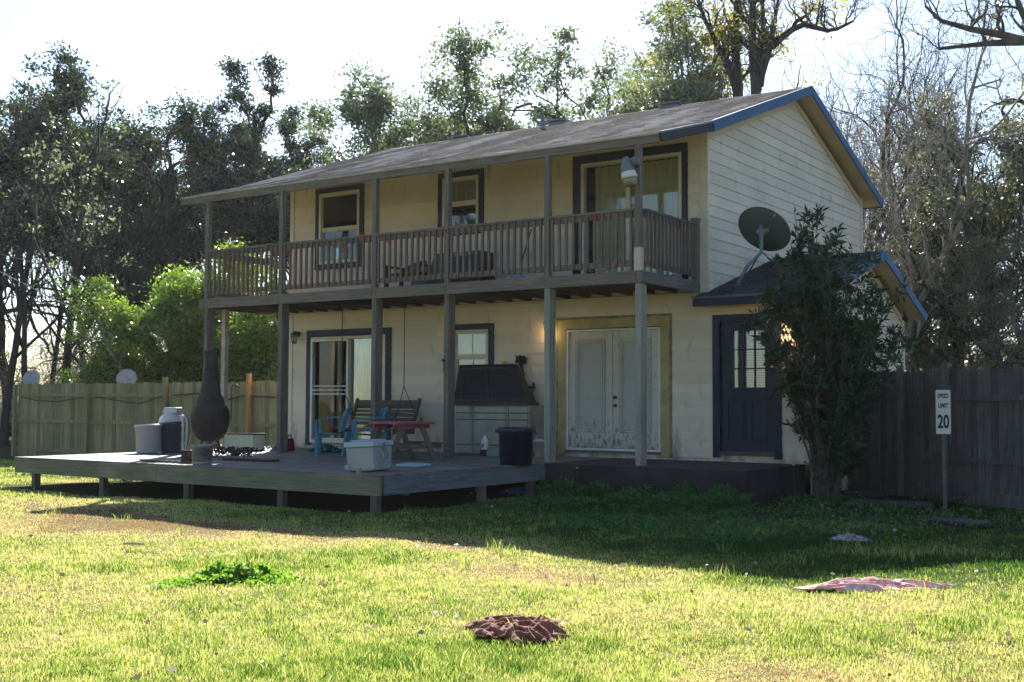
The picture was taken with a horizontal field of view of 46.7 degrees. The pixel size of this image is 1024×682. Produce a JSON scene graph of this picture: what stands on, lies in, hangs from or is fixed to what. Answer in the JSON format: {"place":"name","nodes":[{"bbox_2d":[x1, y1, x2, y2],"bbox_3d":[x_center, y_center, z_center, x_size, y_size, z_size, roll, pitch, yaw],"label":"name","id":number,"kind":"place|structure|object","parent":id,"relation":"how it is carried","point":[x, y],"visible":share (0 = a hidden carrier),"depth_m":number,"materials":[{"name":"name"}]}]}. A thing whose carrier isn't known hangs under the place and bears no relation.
{"place":"outdoors","nodes":[
{"label":"outdoors","id":0,"kind":"place"},
{"bbox_2d":[0,253,111,289],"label":"overhead wire","id":1,"kind":"object","parent":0,"point":[55,270],"visible":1,"depth_m":29.99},
{"bbox_2d":[224,433,265,451],"bbox_3d":[-5.069,1.912,22.463,0.810,0.332,0.320,-2,-4,34],"label":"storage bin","id":2,"kind":"object","parent":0,"point":[251,440],"visible":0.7,"depth_m":22.30,"materials":[{"name":"white plastic"}]},
{"bbox_2d":[222,458,278,461],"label":"rusty beam","id":3,"kind":"structure","parent":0,"point":[254,459],"depth_m":18.51,"materials":[{"name":"brown metal"}]},
{"bbox_2d":[308,443,341,451],"bbox_3d":[-3.410,1.988,22.132,0.843,0.164,0.484,-2,-4,34],"label":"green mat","id":4,"kind":"object","parent":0,"point":[330,447],"visible":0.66,"depth_m":21.96,"materials":[{"name":"fabric"}]},
{"bbox_2d":[411,280,433,284],"bbox_3d":[-1.574,-1.004,20.833,0.372,0.150,0.219,-2,-4,34],"label":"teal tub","id":5,"kind":"object","parent":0,"point":[422,282],"visible":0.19,"depth_m":20.74,"materials":[{"name":"teal plastic"}]},
{"bbox_2d":[480,450,486,455],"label":"dark block","id":6,"kind":"structure","parent":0,"point":[483,452],"depth_m":20.65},
{"bbox_2d":[481,435,487,449],"bbox_3d":[-0.472,1.772,20.711,0.148,0.251,0.108,-2,-4,34],"label":"bleach jug","id":7,"kind":"object","parent":6,"relation":"on","point":[484,443],"visible":1,"depth_m":20.67,"materials":[{"name":"white plastic"}]},
{"bbox_2d":[0,436,1023,681],"bbox_3d":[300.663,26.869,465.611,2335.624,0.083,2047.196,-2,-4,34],"label":"ground","id":8,"kind":"structure","parent":0,"point":[332,502],"depth_m":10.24,"materials":[{"name":"green plant"}]},
{"bbox_2d":[0,182,47,318],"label":"slim tree","id":9,"kind":"object","parent":8,"relation":"on","point":[25,218],"visible":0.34,"depth_m":41.99,"materials":[{"name":"green plant"}]},
{"bbox_2d":[0,162,53,383],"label":"slim tree","id":10,"kind":"object","parent":8,"relation":"on","point":[23,339],"visible":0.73,"depth_m":38.52,"materials":[{"name":"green plant"}]},
{"bbox_2d":[22,370,39,384],"bbox_3d":[-13.404,1.950,32.999,0.439,2.292,0.310,2,-3,-26],"label":"satellite dish","id":11,"kind":"object","parent":8,"relation":"on","point":[32,376],"visible":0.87,"depth_m":33.11,"materials":[{"name":"metal"}]},
{"bbox_2d":[0,112,131,445],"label":"slim tree","id":12,"kind":"object","parent":8,"relation":"on","point":[5,413],"visible":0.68,"depth_m":38.37,"materials":[{"name":"green plant"}]},
{"bbox_2d":[0,52,133,435],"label":"evergreen oak","id":13,"kind":"object","parent":8,"relation":"on","point":[10,151],"visible":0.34,"depth_m":43.94,"materials":[{"name":"green plant"}]},
{"bbox_2d":[6,207,141,383],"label":"slim tree","id":14,"kind":"object","parent":8,"relation":"on","point":[59,325],"visible":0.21,"depth_m":45.59,"materials":[{"name":"green plant"}]},
{"bbox_2d":[0,135,149,382],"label":"slim tree","id":15,"kind":"object","parent":8,"relation":"on","point":[65,220],"visible":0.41,"depth_m":40.98,"materials":[{"name":"green plant"}]},
{"bbox_2d":[0,60,149,362],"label":"evergreen oak","id":16,"kind":"object","parent":8,"relation":"on","point":[5,285],"visible":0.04,"depth_m":47.79,"materials":[{"name":"green plant"}]},
{"bbox_2d":[14,469,145,482],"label":"deck weeds","id":17,"kind":"object","parent":8,"relation":"on","point":[16,473],"visible":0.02,"depth_m":21.79,"materials":[{"name":"green plant"}]},
{"bbox_2d":[22,170,144,363],"bbox_3d":[-13.086,-0.957,35.902,3.730,8.714,3.510,1,-3,-16],"label":"slim tree","id":18,"kind":"object","parent":8,"relation":"on","point":[92,264],"visible":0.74,"depth_m":36.03,"materials":[{"name":"green plant"}]},
{"bbox_2d":[0,75,172,383],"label":"slim tree","id":19,"kind":"object","parent":8,"relation":"on","point":[76,251],"visible":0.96,"depth_m":35.18,"materials":[{"name":"green plant"}]},
{"bbox_2d":[1,39,184,365],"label":"evergreen oak","id":20,"kind":"object","parent":8,"relation":"on","point":[66,82],"visible":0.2,"depth_m":45.56,"materials":[{"name":"green plant"}]},
{"bbox_2d":[9,83,197,376],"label":"evergreen oak","id":21,"kind":"object","parent":8,"relation":"on","point":[142,132],"visible":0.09,"depth_m":51.18,"materials":[{"name":"green plant"}]},
{"bbox_2d":[47,272,187,383],"bbox_3d":[-11.018,0.643,33.120,4.174,5.207,5.381,0,-3,-2],"label":"bush","id":22,"kind":"object","parent":8,"relation":"on","point":[121,350],"visible":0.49,"depth_m":32.39,"materials":[{"name":"green plant"}]},
{"bbox_2d":[0,93,241,344],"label":"live oak","id":23,"kind":"object","parent":8,"relation":"on","point":[159,253],"visible":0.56,"depth_m":42.96,"materials":[{"name":"green plant"}]},
{"bbox_2d":[116,369,136,383],"bbox_3d":[-10.113,1.868,31.045,0.479,2.277,0.291,2,-4,-34],"label":"satellite dish","id":24,"kind":"object","parent":8,"relation":"on","point":[121,377],"visible":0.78,"depth_m":31.15,"materials":[{"name":"metal"}]},
{"bbox_2d":[25,119,232,380],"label":"evergreen oak","id":25,"kind":"object","parent":8,"relation":"on","point":[179,182],"visible":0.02,"depth_m":53.99,"materials":[{"name":"green plant"}]},
{"bbox_2d":[0,303,277,430],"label":"thicket","id":26,"kind":"object","parent":8,"relation":"on","point":[17,380],"visible":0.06,"depth_m":44.22,"materials":[{"name":"green plant"}]},
{"bbox_2d":[11,373,276,455],"bbox_3d":[-8.617,1.923,27.857,10.277,2.248,0.157,-2,-4,34],"label":"wooden fence","id":27,"kind":"object","parent":8,"relation":"on","point":[89,423],"visible":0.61,"depth_m":28.70,"materials":[{"name":"brown wood"}]},
{"bbox_2d":[95,102,268,321],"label":"evergreen oak","id":28,"kind":"object","parent":8,"relation":"on","point":[195,218],"visible":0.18,"depth_m":50.27,"materials":[{"name":"green plant"}]},
{"bbox_2d":[88,237,276,387],"bbox_3d":[-7.875,0.136,32.861,6.485,6.275,5.031,0,-3,5],"label":"bush","id":29,"kind":"object","parent":8,"relation":"on","point":[167,307],"visible":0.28,"depth_m":31.92,"materials":[{"name":"green plant"}]},
{"bbox_2d":[106,240,287,383],"bbox_3d":[-8.725,0.201,33.817,4.999,6.235,6.444,0,-3,12],"label":"bush","id":30,"kind":"object","parent":8,"relation":"on","point":[158,363],"visible":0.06,"depth_m":33.02,"materials":[{"name":"green plant"}]},
{"bbox_2d":[55,559,357,592],"bbox_3d":[-2.288,1.833,9.293,1.522,0.221,1.898,-2,-4,34],"label":"clover patch","id":31,"kind":"object","parent":8,"relation":"on","point":[217,572],"visible":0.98,"depth_m":9.28,"materials":[{"name":"green plant"}]},
{"bbox_2d":[146,43,308,331],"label":"evergreen oak","id":32,"kind":"object","parent":8,"relation":"on","point":[247,136],"visible":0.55,"depth_m":50.40,"materials":[{"name":"green plant"}]},
{"bbox_2d":[194,253,289,382],"bbox_3d":[-6.909,0.394,31.873,5.819,5.630,4.514,0,-3,8],"label":"bush","id":33,"kind":"object","parent":8,"relation":"on","point":[261,351],"visible":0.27,"depth_m":31.29,"materials":[{"name":"green plant"}]},
{"bbox_2d":[227,101,368,282],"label":"evergreen oak","id":34,"kind":"object","parent":8,"relation":"on","point":[269,210],"visible":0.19,"depth_m":53.08,"materials":[{"name":"green plant"}]},
{"bbox_2d":[14,447,609,512],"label":"wooden deck","id":35,"kind":"structure","parent":8,"relation":"on","point":[301,469],"depth_m":17.31,"materials":[{"name":"grey wood"}]},
{"bbox_2d":[134,424,162,452],"bbox_3d":[-6.567,1.764,21.392,0.498,0.535,0.498,-2,-4,34],"label":"white drum","id":36,"kind":"object","parent":35,"relation":"on","point":[148,438],"visible":0.98,"depth_m":21.20,"materials":[{"name":"white plastic"}]},
{"bbox_2d":[140,460,191,463],"bbox_3d":[-5.234,1.835,18.043,1.100,0.030,0.100,-2,-3,30],"label":"loose board","id":37,"kind":"object","parent":35,"relation":"on","point":[170,461],"visible":0.79,"depth_m":18.00,"materials":[{"name":"grey wood"}]},
{"bbox_2d":[158,407,189,452],"bbox_3d":[-6.165,1.623,21.573,0.503,0.826,0.664,1,-3,-23],"label":"dark drum","id":38,"kind":"object","parent":35,"relation":"on","point":[174,421],"visible":0.97,"depth_m":21.45,"materials":[{"name":"plastic"}]},
{"bbox_2d":[181,450,191,460],"bbox_3d":[-4.895,1.745,17.913,0.214,0.190,0.118,-1,-3,28],"label":"brick stack","id":39,"kind":"object","parent":35,"relation":"on","point":[186,455],"visible":0.72,"depth_m":17.87,"materials":[{"name":"brown brick"}]},
{"bbox_2d":[191,444,213,464],"bbox_3d":[-4.566,1.673,17.480,0.330,0.300,0.330,-2,-4,34],"label":"ribbed bucket","id":40,"kind":"object","parent":35,"relation":"on","point":[202,454],"visible":1,"depth_m":17.35,"materials":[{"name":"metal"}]},
{"bbox_2d":[190,350,229,451],"bbox_3d":[-5.305,1.086,20.864,0.674,1.833,0.674,-2,-4,34],"label":"chiminea","id":41,"kind":"object","parent":35,"relation":"on","point":[210,417],"visible":0.92,"depth_m":20.68,"materials":[{"name":"metal"}]},
{"bbox_2d":[213,446,266,457],"bbox_3d":[-4.655,1.832,19.584,1.181,0.176,0.655,-2,-4,34],"label":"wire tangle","id":42,"kind":"object","parent":35,"relation":"on","point":[231,451],"visible":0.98,"depth_m":19.43,"materials":[{"name":"metal"}]},
{"bbox_2d":[287,434,294,450],"bbox_3d":[-4.264,1.894,22.519,0.166,0.386,0.279,-2,-4,34],"label":"fuel can","id":43,"kind":"object","parent":35,"relation":"on","point":[291,446],"visible":0.56,"depth_m":22.50,"materials":[{"name":"red plastic"}]},
{"bbox_2d":[314,406,351,455],"bbox_3d":[-3.095,1.575,20.616,0.611,0.875,0.625,0,-3,-2],"label":"plastic chair","id":44,"kind":"object","parent":35,"relation":"on","point":[342,427],"visible":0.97,"depth_m":20.42,"materials":[{"name":"teal plastic"}]},
{"bbox_2d":[344,439,392,471],"bbox_3d":[-1.918,1.543,16.070,0.486,0.427,0.694,-1,-3,17],"label":"cooler box","id":45,"kind":"object","parent":35,"relation":"on","point":[370,455],"visible":1,"depth_m":15.79,"materials":[{"name":"plastic"}]},
{"bbox_2d":[351,407,387,441],"bbox_3d":[-2.424,1.560,20.275,0.612,0.875,0.625,1,-3,-13],"label":"plastic chair","id":46,"kind":"object","parent":35,"relation":"on","point":[355,434],"visible":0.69,"depth_m":20.11,"materials":[{"name":"teal plastic"}]},
{"bbox_2d":[357,423,376,431],"bbox_3d":[-2.472,1.475,20.276,0.458,0.165,0.326,-2,-4,34],"label":"striped bag","id":47,"kind":"object","parent":46,"relation":"on","point":[368,427],"visible":0.91,"depth_m":20.20,"materials":[{"name":"fabric"}]},
{"bbox_2d":[368,421,447,461],"bbox_3d":[-1.792,1.623,19.184,1.160,0.635,1.000,2,-4,-34],"label":"picnic table","id":48,"kind":"object","parent":35,"relation":"on","point":[409,446],"visible":0.81,"depth_m":19.03,"materials":[{"name":"pink paint"}]},
{"bbox_2d":[374,409,393,420],"bbox_3d":[-2.216,1.284,20.248,0.286,0.257,0.531,-2,-4,34],"label":"purple cloth","id":49,"kind":"object","parent":48,"relation":"on","point":[387,417],"visible":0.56,"depth_m":20.17,"materials":[{"name":"purple fabric"}]},
{"bbox_2d":[396,463,430,467],"bbox_3d":[-1.425,1.793,17.125,0.420,0.046,0.300,-2,-4,40],"label":"tray","id":50,"kind":"object","parent":35,"relation":"on","point":[415,465],"visible":1,"depth_m":17.03,"materials":[{"name":"white plastic"}]},
{"bbox_2d":[455,364,543,454],"bbox_3d":[-0.300,1.212,21.225,1.818,1.606,0.610,-2,-4,34],"label":"barbecue grill","id":51,"kind":"object","parent":35,"relation":"on","point":[490,399],"visible":0.84,"depth_m":21.09,"materials":[{"name":"black metal"}]},
{"bbox_2d":[495,427,534,465],"bbox_3d":[0.052,1.581,17.844,0.597,0.560,0.584,-2,-4,34],"label":"trash bin","id":52,"kind":"object","parent":35,"relation":"on","point":[515,446],"visible":1,"depth_m":17.62,"materials":[{"name":"black plastic"}]},
{"bbox_2d":[515,355,527,377],"bbox_3d":[0.163,1.142,21.211,0.144,1.789,0.266,3,-4,-45],"label":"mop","id":53,"kind":"object","parent":35,"relation":"on","point":[520,360],"visible":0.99,"depth_m":21.22,"materials":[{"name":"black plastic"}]},
{"bbox_2d":[292,13,549,167],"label":"pecan tree","id":54,"kind":"object","parent":8,"relation":"on","point":[370,115],"visible":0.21,"depth_m":43.58,"materials":[{"name":"green plant"}]},
{"bbox_2d":[0,478,1011,681],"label":"fallen leaves","id":55,"kind":"object","parent":8,"relation":"on","point":[170,669],"visible":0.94,"depth_m":8.76,"materials":[{"name":"brown plant"}]},
{"bbox_2d":[0,323,1013,421],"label":"distant wood","id":56,"kind":"object","parent":8,"relation":"on","point":[139,347],"depth_m":81.11,"materials":[{"name":"green plant"}]},
{"bbox_2d":[463,613,570,645],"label":"roots","id":57,"kind":"object","parent":8,"relation":"on","point":[532,629],"visible":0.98,"depth_m":7.23,"materials":[{"name":"brown wood"}]},
{"bbox_2d":[180,85,927,494],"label":"house","id":58,"kind":"structure","parent":8,"relation":"on","point":[618,319],"depth_m":20.84,"materials":[{"name":"beige"}]},
{"bbox_2d":[315,183,380,269],"bbox_3d":[-3.290,-2.279,24.268,1.300,1.670,0.772,-2,-4,34],"label":"window","id":59,"kind":"structure","parent":58,"relation":"in","point":[339,211],"depth_m":23.99,"materials":[{"name":"glass"}]},
{"bbox_2d":[305,327,391,444],"bbox_3d":[-3.248,0.931,23.708,2.230,2.340,0.248,-2,-4,34],"label":"sliding door","id":60,"kind":"structure","parent":58,"relation":"in","point":[324,355],"depth_m":23.83,"materials":[{"name":"glass"}]},
{"bbox_2d":[328,302,421,433],"bbox_3d":[-2.534,0.507,22.024,1.596,2.409,0.804,-2,-4,34],"label":"porch swing","id":61,"kind":"object","parent":58,"relation":"hanging from","point":[402,404],"visible":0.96,"depth_m":22.09,"materials":[{"name":"brown wood"}]},
{"bbox_2d":[382,261,431,286],"bbox_3d":[-1.846,-1.191,21.634,0.818,0.604,0.649,-2,-4,34],"label":"slat chair","id":62,"kind":"object","parent":58,"relation":"on","point":[409,273],"visible":0.27,"depth_m":21.61,"materials":[{"name":"brown wood"}]},
{"bbox_2d":[437,168,483,236],"bbox_3d":[-0.765,-2.577,22.587,1.060,1.210,0.772,-2,-4,34],"label":"window","id":63,"kind":"structure","parent":58,"relation":"in","point":[467,185],"depth_m":22.37,"materials":[{"name":"glass"}]},
{"bbox_2d":[431,250,494,283],"bbox_3d":[-0.911,-1.239,21.177,1.173,0.660,0.511,-2,-4,34],"label":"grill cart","id":64,"kind":"object","parent":58,"relation":"on","point":[482,278],"visible":0.2,"depth_m":20.89,"materials":[{"name":"black metal"}]},
{"bbox_2d":[455,323,493,388],"bbox_3d":[-0.561,0.383,22.288,1.020,1.370,0.772,-2,-4,34],"label":"window","id":65,"kind":"structure","parent":58,"relation":"in","point":[474,343],"depth_m":22.05,"materials":[{"name":"glass"}]},
{"bbox_2d":[556,313,671,457],"bbox_3d":[1.729,0.765,20.323,2.250,2.400,0.125,-2,-4,34],"label":"french door","id":66,"kind":"structure","parent":58,"relation":"in","point":[595,371],"depth_m":20.36,"materials":[{"name":"white paint"}]},
{"bbox_2d":[572,142,687,278],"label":"sliding door","id":67,"kind":"structure","parent":58,"relation":"in","point":[598,185],"depth_m":20.47,"materials":[{"name":"glass"}]},
{"bbox_2d":[621,156,641,186],"bbox_3d":[1.784,-2.563,17.931,0.256,0.462,0.281,2,-3,-31],"label":"yard light","id":68,"kind":"object","parent":58,"relation":"attached to","point":[629,176],"visible":1,"depth_m":17.86,"materials":[{"name":"white plastic"}]},
{"bbox_2d":[712,313,781,459],"bbox_3d":[3.886,0.728,19.151,1.160,2.310,0.590,-2,-4,34],"label":"entry door","id":69,"kind":"structure","parent":58,"relation":"in","point":[751,410],"depth_m":19.02,"materials":[{"name":"blue wood"}]},
{"bbox_2d":[732,207,790,287],"bbox_3d":[4.133,-1.536,19.650,0.950,1.342,0.869,-2,-4,34],"label":"satellite dish","id":70,"kind":"object","parent":58,"relation":"on","point":[763,228],"visible":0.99,"depth_m":19.56,"materials":[{"name":"grey metal"}]},
{"bbox_2d":[526,95,598,128],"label":"pecan tree","id":71,"kind":"object","parent":8,"relation":"on","point":[563,106],"depth_m":49.06,"materials":[{"name":"green plant"}]},
{"bbox_2d":[450,14,737,136],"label":"pecan tree","id":72,"kind":"object","parent":8,"relation":"on","point":[566,37],"visible":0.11,"depth_m":45.28,"materials":[{"name":"green plant"}]},
{"bbox_2d":[544,458,804,505],"bbox_3d":[2.515,2.248,18.324,3.315,0.696,2.330,-2,-4,34],"label":"concrete porch","id":73,"kind":"object","parent":8,"relation":"on","point":[762,482],"visible":0.57,"depth_m":17.47,"materials":[{"name":"grey concrete"}]},
{"bbox_2d":[633,40,732,98],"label":"tall yellow tree","id":74,"kind":"object","parent":8,"relation":"on","point":[648,60],"visible":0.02,"depth_m":46.92,"materials":[{"name":"grey plant"}]},
{"bbox_2d":[652,0,765,97],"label":"tall trunk tree","id":75,"kind":"object","parent":8,"relation":"on","point":[736,77],"visible":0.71,"depth_m":42.91,"materials":[{"name":"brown plant"}]},
{"bbox_2d":[412,476,1023,545],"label":"porch weeds","id":76,"kind":"object","parent":8,"relation":"on","point":[715,497],"visible":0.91,"depth_m":15.41,"materials":[{"name":"green plant"}]},
{"bbox_2d":[589,0,877,247],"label":"pecan tree","id":77,"kind":"object","parent":8,"relation":"on","point":[666,46],"visible":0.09,"depth_m":46.31,"materials":[{"name":"green plant"}]},
{"bbox_2d":[627,0,901,214],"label":"tall yellow tree","id":78,"kind":"object","parent":8,"relation":"on","point":[703,39],"visible":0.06,"depth_m":44.10,"materials":[{"name":"grey plant"}]},
{"bbox_2d":[708,0,876,94],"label":"tall trunk tree","id":79,"kind":"object","parent":8,"relation":"on","point":[769,38],"visible":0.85,"depth_m":41.89,"materials":[{"name":"brown plant"}]},
{"bbox_2d":[736,203,921,498],"bbox_3d":[4.632,0.145,17.512,2.692,4.491,1.951,0,-3,9],"label":"tall shrub","id":80,"kind":"object","parent":8,"relation":"on","point":[832,384],"visible":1,"depth_m":17.28,"materials":[{"name":"green plant"}]},
{"bbox_2d":[829,531,870,541],"bbox_3d":[3.493,2.017,12.264,0.428,0.096,0.200,0,-3,7],"label":"stone","id":81,"kind":"object","parent":8,"relation":"on","point":[840,537],"visible":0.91,"depth_m":12.22,"materials":[{"name":"grey stone"}]},
{"bbox_2d":[844,490,883,495],"bbox_3d":[5.574,2.413,18.779,0.600,0.050,0.500,-1,-3,17],"label":"paving stone","id":82,"kind":"object","parent":8,"relation":"on","point":[868,493],"visible":0.93,"depth_m":18.61,"materials":[{"name":"grey stone"}]},
{"bbox_2d":[793,576,955,591],"bbox_3d":[2.819,1.879,9.193,1.281,0.084,0.365,0,-3,-3],"label":"red white towel","id":83,"kind":"object","parent":8,"relation":"on","point":[849,584],"visible":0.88,"depth_m":9.15,"materials":[{"name":"red fabric"}]},
{"bbox_2d":[744,0,1016,267],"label":"bare tree","id":84,"kind":"object","parent":8,"relation":"on","point":[873,222],"visible":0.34,"depth_m":40.33,"materials":[{"name":"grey plant"}]},
{"bbox_2d":[779,51,998,387],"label":"bare tree","id":85,"kind":"object","parent":8,"relation":"on","point":[984,147],"visible":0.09,"depth_m":48.26,"materials":[{"name":"brown plant"}]},
{"bbox_2d":[841,498,937,508],"bbox_3d":[5.355,2.309,16.816,1.200,0.050,0.800,-1,-3,28],"label":"paving stone","id":86,"kind":"object","parent":8,"relation":"on","point":[905,503],"visible":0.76,"depth_m":16.73,"materials":[{"name":"grey stone"}]},
{"bbox_2d":[863,175,955,348],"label":"slim tree","id":87,"kind":"object","parent":8,"relation":"on","point":[895,245],"visible":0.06,"depth_m":40.70,"materials":[{"name":"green plant"}]},
{"bbox_2d":[827,37,997,249],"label":"bare tree","id":88,"kind":"object","parent":8,"relation":"on","point":[849,130],"visible":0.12,"depth_m":48.69,"materials":[{"name":"brown plant"}]},
{"bbox_2d":[811,0,1023,363],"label":"bare tree","id":89,"kind":"object","parent":8,"relation":"on","point":[951,238],"visible":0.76,"depth_m":35.26,"materials":[{"name":"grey plant"}]},
{"bbox_2d":[896,219,969,376],"bbox_3d":[13.107,-0.102,40.095,4.607,7.664,5.077,1,-3,-13],"label":"olive oak","id":90,"kind":"object","parent":8,"relation":"on","point":[923,351],"visible":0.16,"depth_m":39.45,"materials":[{"name":"green plant"}]},
{"bbox_2d":[848,362,1023,508],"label":"wooden fence","id":91,"kind":"object","parent":8,"relation":"on","point":[986,459],"visible":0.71,"depth_m":17.59,"materials":[{"name":"grey wood"}]},
{"bbox_2d":[893,167,979,370],"bbox_3d":[13.648,-1.161,38.895,4.144,9.683,3.901,-2,-4,36],"label":"slim tree","id":92,"kind":"object","parent":8,"relation":"on","point":[954,344],"visible":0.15,"depth_m":38.23,"materials":[{"name":"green plant"}]},
{"bbox_2d":[851,14,1023,364],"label":"bare tree","id":93,"kind":"object","parent":8,"relation":"on","point":[917,65],"visible":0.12,"depth_m":46.70,"materials":[{"name":"grey plant"}]},
{"bbox_2d":[935,389,951,508],"bbox_3d":[6.057,1.547,16.622,0.224,1.748,0.046,-2,-3,31],"label":"speed limit sign","id":94,"kind":"object","parent":8,"relation":"on","point":[943,416],"visible":1,"depth_m":16.62,"materials":[{"name":"white metal"}]},
{"bbox_2d":[877,108,1023,362],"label":"slim tree","id":95,"kind":"object","parent":8,"relation":"on","point":[983,223],"visible":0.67,"depth_m":35.85,"materials":[{"name":"grey plant"}]},
{"bbox_2d":[886,138,1023,368],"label":"olive oak","id":96,"kind":"object","parent":8,"relation":"on","point":[966,340],"visible":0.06,"depth_m":39.17,"materials":[{"name":"green plant"}]},
{"bbox_2d":[905,283,1005,378],"bbox_3d":[14.563,0.123,39.900,4.760,7.185,4.319,0,-3,-3],"label":"olive oak","id":97,"kind":"object","parent":8,"relation":"on","point":[931,355],"visible":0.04,"depth_m":39.81,"materials":[{"name":"green plant"}]},
{"bbox_2d":[889,62,1023,367],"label":"olive oak","id":98,"kind":"object","parent":8,"relation":"on","point":[1006,101],"visible":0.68,"depth_m":35.97,"materials":[{"name":"green plant"}]},
{"bbox_2d":[890,88,1023,368],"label":"olive oak","id":99,"kind":"object","parent":8,"relation":"on","point":[926,308],"visible":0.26,"depth_m":37.08,"materials":[{"name":"green plant"}]},
{"bbox_2d":[924,517,995,527],"bbox_3d":[5.375,2.175,14.227,0.450,0.050,0.700,3,-4,-45],"label":"paving stone","id":100,"kind":"object","parent":8,"relation":"on","point":[964,522],"visible":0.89,"depth_m":14.09,"materials":[{"name":"grey stone"}]},
{"bbox_2d":[897,0,1023,354],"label":"overhanging tree","id":101,"kind":"object","parent":8,"relation":"on","point":[1008,39],"visible":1,"depth_m":26.99,"materials":[{"name":"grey plant"}]},
{"bbox_2d":[905,322,1022,443],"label":"thicket","id":102,"kind":"object","parent":8,"relation":"on","point":[966,363],"visible":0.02,"depth_m":38.03,"materials":[{"name":"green plant"}]},
{"bbox_2d":[921,224,1023,372],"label":"olive oak","id":103,"kind":"object","parent":8,"relation":"on","point":[991,312],"visible":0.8,"depth_m":34.24,"materials":[{"name":"green plant"}]},
{"bbox_2d":[0,0,1023,394],"label":"sky","id":104,"kind":"structure","parent":0,"point":[151,47],"materials":[{"name":"white"}]},
{"bbox_2d":[499,486,543,493],"bbox_3d":[0.251,2.317,18.522,0.930,0.124,0.250,0,-3,8],"label":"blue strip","id":105,"kind":"object","parent":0,"point":[520,490],"visible":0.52,"depth_m":18.50,"materials":[{"name":"blue"}]},
{"bbox_2d":[533,440,543,457],"bbox_3d":[0.484,1.849,20.311,0.284,0.285,0.284,-2,-4,34],"label":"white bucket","id":106,"kind":"object","parent":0,"point":[538,447],"visible":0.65,"depth_m":20.20,"materials":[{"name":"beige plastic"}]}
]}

